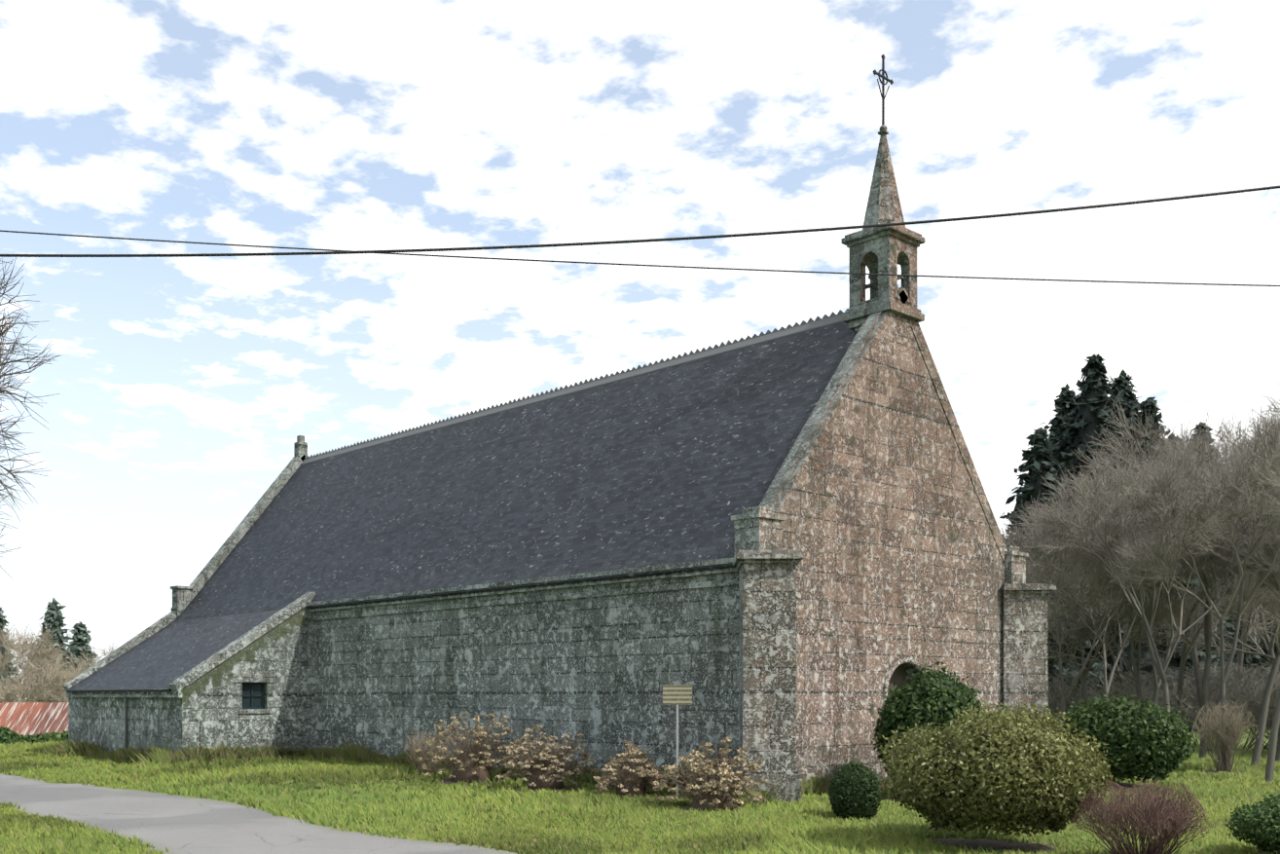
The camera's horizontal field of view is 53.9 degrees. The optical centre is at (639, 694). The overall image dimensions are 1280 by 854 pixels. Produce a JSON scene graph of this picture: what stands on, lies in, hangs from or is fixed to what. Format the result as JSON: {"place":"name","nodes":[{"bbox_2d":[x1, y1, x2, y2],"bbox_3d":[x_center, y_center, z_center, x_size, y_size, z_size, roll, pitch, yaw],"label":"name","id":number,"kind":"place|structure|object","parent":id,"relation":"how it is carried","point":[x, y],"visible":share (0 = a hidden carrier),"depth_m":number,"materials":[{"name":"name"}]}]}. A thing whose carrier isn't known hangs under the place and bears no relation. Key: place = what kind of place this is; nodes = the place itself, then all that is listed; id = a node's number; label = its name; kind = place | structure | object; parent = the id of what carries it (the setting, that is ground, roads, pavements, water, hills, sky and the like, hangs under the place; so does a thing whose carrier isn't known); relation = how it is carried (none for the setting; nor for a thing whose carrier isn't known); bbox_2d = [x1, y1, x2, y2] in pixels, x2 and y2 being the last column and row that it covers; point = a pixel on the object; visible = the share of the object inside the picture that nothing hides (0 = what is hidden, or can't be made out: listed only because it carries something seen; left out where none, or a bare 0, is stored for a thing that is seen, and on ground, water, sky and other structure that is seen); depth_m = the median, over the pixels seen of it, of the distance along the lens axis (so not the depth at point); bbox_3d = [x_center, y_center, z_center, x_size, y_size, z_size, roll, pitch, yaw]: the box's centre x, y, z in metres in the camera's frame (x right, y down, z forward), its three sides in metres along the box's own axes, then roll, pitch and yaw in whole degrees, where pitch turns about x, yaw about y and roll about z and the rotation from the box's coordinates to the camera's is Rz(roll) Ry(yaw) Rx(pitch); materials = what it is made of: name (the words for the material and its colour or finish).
{"place":"outdoors","nodes":[
{"label":"outdoors","id":0,"kind":"place"},
{"bbox_2d":[0,772,517,853],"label":"road","id":1,"kind":"structure","parent":0,"point":[175,823],"depth_m":20.58,"materials":[{"name":"grey asphalt"}]},
{"bbox_2d":[0,698,1279,853],"bbox_3d":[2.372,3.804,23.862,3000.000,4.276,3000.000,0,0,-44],"label":"ground","id":2,"kind":"structure","parent":0,"point":[1246,752],"depth_m":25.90,"materials":[{"name":"green plant"}]},
{"bbox_2d":[0,607,22,701],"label":"conifer tree","id":3,"kind":"object","parent":2,"relation":"on","point":[3,621],"visible":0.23,"depth_m":90.56,"materials":[{"name":"green plant"}]},
{"bbox_2d":[0,726,30,744],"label":"hedge","id":4,"kind":"object","parent":2,"relation":"on","point":[8,735],"visible":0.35,"depth_m":48.80,"materials":[{"name":"green plant"}]},
{"bbox_2d":[0,256,59,556],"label":"bare roadside tree","id":5,"kind":"object","parent":2,"relation":"on","point":[3,363],"visible":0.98,"depth_m":24.67,"materials":[{"name":"grey plant"}]},
{"bbox_2d":[0,701,68,734],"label":"corrugated metal roof","id":6,"kind":"structure","parent":2,"relation":"on","point":[29,717],"depth_m":53.39,"materials":[{"name":"metal"}]},
{"bbox_2d":[0,631,73,701],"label":"bare tree","id":7,"kind":"object","parent":2,"relation":"on","point":[6,659],"visible":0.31,"depth_m":70.49,"materials":[{"name":"brown plant"}]},
{"bbox_2d":[0,621,77,701],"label":"bare tree","id":8,"kind":"object","parent":2,"relation":"on","point":[31,646],"visible":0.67,"depth_m":70.52,"materials":[{"name":"plant"}]},
{"bbox_2d":[19,730,68,742],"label":"hedge","id":9,"kind":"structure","parent":2,"relation":"on","point":[52,736],"depth_m":49.65,"materials":[{"name":"green plant"}]},
{"bbox_2d":[0,647,103,701],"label":"bare tree","id":10,"kind":"object","parent":2,"relation":"on","point":[56,669],"visible":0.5,"depth_m":65.86,"materials":[{"name":"brown plant"}]},
{"bbox_2d":[23,597,79,701],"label":"conifer tree","id":11,"kind":"object","parent":2,"relation":"on","point":[54,617],"visible":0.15,"depth_m":78.66,"materials":[{"name":"green plant"}]},
{"bbox_2d":[27,656,100,701],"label":"bare tree","id":12,"kind":"object","parent":2,"relation":"on","point":[62,683],"visible":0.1,"depth_m":72.25,"materials":[{"name":"plant"}]},
{"bbox_2d":[67,620,97,671],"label":"conifer tree","id":13,"kind":"object","parent":2,"relation":"on","point":[79,631],"visible":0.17,"depth_m":84.62,"materials":[{"name":"green plant"}]},
{"bbox_2d":[67,641,119,661],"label":"bare tree","id":14,"kind":"object","parent":2,"relation":"on","point":[104,654],"depth_m":97.11,"materials":[{"name":"plant"}]},
{"bbox_2d":[63,54,1056,802],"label":"chapel","id":15,"kind":"structure","parent":2,"relation":"on","point":[789,555],"depth_m":28.73,"materials":[{"name":"stone"}]},
{"bbox_2d":[242,684,261,706],"bbox_3d":[-10.784,0.039,34.941,0.740,0.740,0.010,0,0,-44],"label":"window pane","id":16,"kind":"structure","parent":15,"relation":"in","point":[246,688],"depth_m":34.95,"materials":[{"name":"grey"}]},
{"bbox_2d":[242,682,264,709],"bbox_3d":[-10.763,0.039,34.919,0.740,0.740,0.050,0,0,-44],"label":"window frame","id":17,"kind":"structure","parent":15,"relation":"in","point":[263,683],"depth_m":34.97,"materials":[{"name":"grey paint"}]},
{"bbox_2d":[887,664,911,699],"bbox_3d":[5.448,0.639,27.302,1.600,3.400,0.050,0,0,-44],"label":"door","id":18,"kind":"structure","parent":15,"relation":"in","point":[899,673],"depth_m":27.43,"materials":[{"name":"brown wood"}]},
{"bbox_2d":[0,184,1279,286],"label":"power lines","id":19,"kind":"object","parent":2,"relation":"on","point":[330,251],"visible":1,"depth_m":9.86,"materials":[{"name":"black"}]},
{"bbox_2d":[662,684,692,795],"bbox_3d":[0.715,0.922,24.065,0.560,2.220,0.068,0,0,0],"label":"sign post","id":20,"kind":"object","parent":2,"relation":"on","point":[676,694],"visible":0.82,"depth_m":24.03,"materials":[{"name":"grey paint"}]},
{"bbox_2d":[410,769,1278,853],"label":"soil beds","id":21,"kind":"object","parent":2,"relation":"on","point":[985,843],"visible":0.15,"depth_m":18.28,"materials":[{"name":"brown soil"}]},
{"bbox_2d":[402,729,447,774],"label":"bare twig shrub","id":22,"kind":"object","parent":21,"relation":"on","point":[420,753],"depth_m":28.95,"materials":[{"name":"beige plant"}]},
{"bbox_2d":[413,710,531,782],"bbox_3d":[-3.739,1.170,27.555,2.248,1.633,2.283,0,0,-44],"label":"hydrangea bush","id":23,"kind":"object","parent":21,"relation":"on","point":[469,762],"visible":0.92,"depth_m":27.37,"materials":[{"name":"beige plant"}]},
{"bbox_2d":[494,724,599,789],"bbox_3d":[-1.918,1.274,25.470,2.199,1.382,1.645,0,0,-18],"label":"hydrangea bush","id":24,"kind":"object","parent":21,"relation":"on","point":[547,770],"visible":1,"depth_m":25.28,"materials":[{"name":"beige plant"}]},
{"bbox_2d":[593,739,666,797],"bbox_3d":[-0.202,1.438,23.906,1.737,1.143,1.564,0,0,-44],"label":"hydrangea bush","id":25,"kind":"object","parent":21,"relation":"on","point":[634,777],"visible":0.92,"depth_m":23.75,"materials":[{"name":"beige plant"}]},
{"bbox_2d":[655,736,775,811],"bbox_3d":[1.287,1.404,22.029,2.072,1.340,1.722,0,0,-4],"label":"hydrangea bush","id":26,"kind":"object","parent":21,"relation":"on","point":[710,792],"visible":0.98,"depth_m":21.80,"materials":[{"name":"beige plant"}]},
{"bbox_2d":[827,757,882,819],"bbox_3d":[3.496,1.544,20.507,0.915,1.035,0.870,0,0,-44],"label":"box ball","id":27,"kind":"object","parent":21,"relation":"on","point":[854,790],"visible":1,"depth_m":20.25,"materials":[{"name":"green plant"}]},
{"bbox_2d":[871,660,984,776],"bbox_3d":[5.602,0.612,24.234,2.678,2.468,1.988,0,0,-44],"label":"bush","id":28,"kind":"object","parent":21,"relation":"on","point":[947,690],"depth_m":23.56,"materials":[{"name":"green plant"}]},
{"bbox_2d":[876,699,1112,836],"bbox_3d":[4.914,1.000,17.559,3.311,1.857,2.858,0,0,-44],"label":"shrub","id":29,"kind":"object","parent":21,"relation":"on","point":[1006,769],"visible":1,"depth_m":16.72,"materials":[{"name":"green plant"}]},
{"bbox_2d":[1060,691,1196,784],"bbox_3d":[10.868,0.965,28.364,2.990,2.014,2.985,0,0,-44],"label":"dark shrub","id":30,"kind":"object","parent":21,"relation":"on","point":[1142,740],"visible":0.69,"depth_m":27.43,"materials":[{"name":"green plant"}]},
{"bbox_2d":[1063,779,1211,853],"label":"bare shrub","id":31,"kind":"object","parent":21,"relation":"on","point":[1168,824],"visible":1,"depth_m":16.11,"materials":[{"name":"brown plant"}]},
{"bbox_2d":[1190,699,1260,771],"bbox_3d":[15.219,1.079,32.932,1.702,1.896,1.697,0,0,-44],"label":"bare shrub","id":32,"kind":"object","parent":21,"relation":"on","point":[1232,726],"visible":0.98,"depth_m":32.76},
{"bbox_2d":[1225,790,1279,853],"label":"green shrub","id":33,"kind":"object","parent":21,"relation":"on","point":[1259,822],"visible":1,"depth_m":16.32,"materials":[{"name":"green plant"}]},
{"bbox_2d":[1010,383,1078,533],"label":"conifer tree","id":34,"kind":"object","parent":2,"relation":"on","point":[1065,405],"visible":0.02,"depth_m":66.04,"materials":[{"name":"green plant"}]},
{"bbox_2d":[999,427,1108,731],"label":"conifer tree","id":35,"kind":"object","parent":2,"relation":"on","point":[1039,463],"visible":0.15,"depth_m":61.66,"materials":[{"name":"green plant"}]},
{"bbox_2d":[1012,504,1183,725],"bbox_3d":[12.526,-1.711,37.216,6.445,7.608,4.265,0,0,-18],"label":"bare tree","id":36,"kind":"object","parent":2,"relation":"on","point":[1075,563],"visible":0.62,"depth_m":36.34,"materials":[{"name":"grey plant"}]},
{"bbox_2d":[1025,505,1170,701],"bbox_3d":[13.577,-1.766,38.079,4.057,7.814,5.997,0,0,-44],"label":"bare tree","id":37,"kind":"object","parent":2,"relation":"on","point":[1107,684],"visible":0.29,"depth_m":36.98,"materials":[{"name":"plant"}]},
{"bbox_2d":[1028,487,1173,703],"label":"bare tree","id":38,"kind":"object","parent":2,"relation":"on","point":[1086,630],"visible":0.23,"depth_m":42.76,"materials":[{"name":"grey plant"}]},
{"bbox_2d":[1047,353,1197,722],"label":"conifer tree","id":39,"kind":"object","parent":2,"relation":"on","point":[1094,402],"visible":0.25,"depth_m":62.58,"materials":[{"name":"green plant"}]},
{"bbox_2d":[1047,669,1199,727],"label":"scrub twigs","id":40,"kind":"object","parent":2,"relation":"on","point":[1148,694],"visible":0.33,"depth_m":43.64,"materials":[{"name":"brown plant"}]},
{"bbox_2d":[1021,449,1241,713],"bbox_3d":[13.395,-2.338,34.419,4.810,9.004,5.958,0,0,-44],"label":"bare tree","id":41,"kind":"object","parent":2,"relation":"on","point":[1079,495],"visible":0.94,"depth_m":34.59,"materials":[{"name":"grey plant"}]},
{"bbox_2d":[996,488,1269,706],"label":"bare tree","id":42,"kind":"object","parent":2,"relation":"on","point":[1011,541],"visible":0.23,"depth_m":41.28,"materials":[{"name":"grey plant"}]},
{"bbox_2d":[1021,484,1247,702],"bbox_3d":[14.898,-2.274,40.077,6.572,8.810,6.985,0,0,-16],"label":"bare tree","id":43,"kind":"object","parent":2,"relation":"on","point":[1135,673],"visible":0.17,"depth_m":39.90,"materials":[{"name":"grey plant"}]},
{"bbox_2d":[1065,368,1233,731],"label":"conifer tree","id":44,"kind":"object","parent":2,"relation":"on","point":[1122,388],"visible":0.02,"depth_m":64.98,"materials":[{"name":"green plant"}]},
{"bbox_2d":[1072,396,1236,727],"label":"conifer tree","id":45,"kind":"object","parent":2,"relation":"on","point":[1150,403],"visible":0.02,"depth_m":60.73,"materials":[{"name":"green plant"}]},
{"bbox_2d":[1056,464,1279,707],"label":"bare tree","id":46,"kind":"object","parent":2,"relation":"on","point":[1245,597],"visible":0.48,"depth_m":36.17,"materials":[{"name":"grey plant"}]},
{"bbox_2d":[1068,399,1279,758],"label":"bare tree","id":47,"kind":"object","parent":2,"relation":"on","point":[1207,664],"visible":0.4,"depth_m":37.94,"materials":[{"name":"grey plant"}]},
{"bbox_2d":[1082,404,1274,750],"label":"bare tree","id":48,"kind":"object","parent":2,"relation":"on","point":[1194,448],"visible":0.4,"depth_m":44.40,"materials":[{"name":"plant"}]},
{"bbox_2d":[1104,417,1279,766],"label":"bare tree","id":49,"kind":"object","parent":2,"relation":"on","point":[1133,559],"visible":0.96,"depth_m":33.01,"materials":[{"name":"plant"}]},
{"bbox_2d":[1120,412,1267,740],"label":"bare tree","id":50,"kind":"object","parent":2,"relation":"on","point":[1240,656],"visible":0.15,"depth_m":48.00,"materials":[{"name":"grey plant"}]},
{"bbox_2d":[1128,661,1279,749],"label":"scrub twigs","id":51,"kind":"object","parent":2,"relation":"on","point":[1214,686],"visible":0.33,"depth_m":45.92,"materials":[{"name":"brown plant"}]},
{"bbox_2d":[1129,391,1279,675],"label":"bare tree","id":52,"kind":"object","parent":2,"relation":"on","point":[1257,652],"visible":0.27,"depth_m":46.16,"materials":[{"name":"grey plant"}]},
{"bbox_2d":[1163,433,1258,726],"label":"conifer tree","id":53,"kind":"object","parent":2,"relation":"on","point":[1228,633],"visible":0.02,"depth_m":67.23,"materials":[{"name":"green plant"}]},
{"bbox_2d":[1175,461,1279,716],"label":"bare tree","id":54,"kind":"object","parent":2,"relation":"on","point":[1185,654],"visible":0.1,"depth_m":42.78,"materials":[{"name":"grey plant"}]},
{"bbox_2d":[1176,434,1279,742],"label":"bare tree","id":55,"kind":"object","parent":2,"relation":"on","point":[1268,642],"visible":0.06,"depth_m":47.99,"materials":[{"name":"grey plant"}]},
{"bbox_2d":[1178,467,1279,640],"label":"bare tree","id":56,"kind":"object","parent":2,"relation":"on","point":[1268,554],"visible":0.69,"depth_m":36.38,"materials":[{"name":"grey plant"}]},
{"bbox_2d":[1181,375,1279,762],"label":"bare tree","id":57,"kind":"object","parent":2,"relation":"on","point":[1265,423],"visible":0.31,"depth_m":37.99,"materials":[{"name":"grey plant"}]},
{"bbox_2d":[1190,421,1279,723],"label":"conifer tree","id":58,"kind":"object","parent":2,"relation":"on","point":[1261,659],"depth_m":70.74,"materials":[{"name":"green plant"}]},
{"bbox_2d":[1215,662,1279,750],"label":"scrub twigs","id":59,"kind":"object","parent":2,"relation":"on","point":[1261,687],"visible":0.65,"depth_m":42.60,"materials":[{"name":"brown plant"}]},
{"bbox_2d":[1230,513,1270,715],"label":"conifer tree","id":60,"kind":"object","parent":2,"relation":"on","point":[1242,550],"visible":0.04,"depth_m":75.47,"materials":[{"name":"green plant"}]},
{"bbox_2d":[1226,453,1279,765],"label":"bare tree","id":61,"kind":"object","parent":2,"relation":"on","point":[1257,750],"visible":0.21,"depth_m":35.26,"materials":[{"name":"plant"}]},
{"bbox_2d":[1244,447,1279,781],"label":"bare tree","id":62,"kind":"object","parent":2,"relation":"on","point":[1269,769],"visible":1,"depth_m":30.09,"materials":[{"name":"grey plant"}]},
{"bbox_2d":[1247,566,1279,681],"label":"conifer tree","id":63,"kind":"object","parent":2,"relation":"on","point":[1275,649],"visible":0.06,"depth_m":73.39,"materials":[{"name":"green plant"}]},
{"bbox_2d":[0,0,1279,698],"label":"sky","id":64,"kind":"structure","parent":0,"point":[186,386],"materials":[{"name":"white"}]}
]}

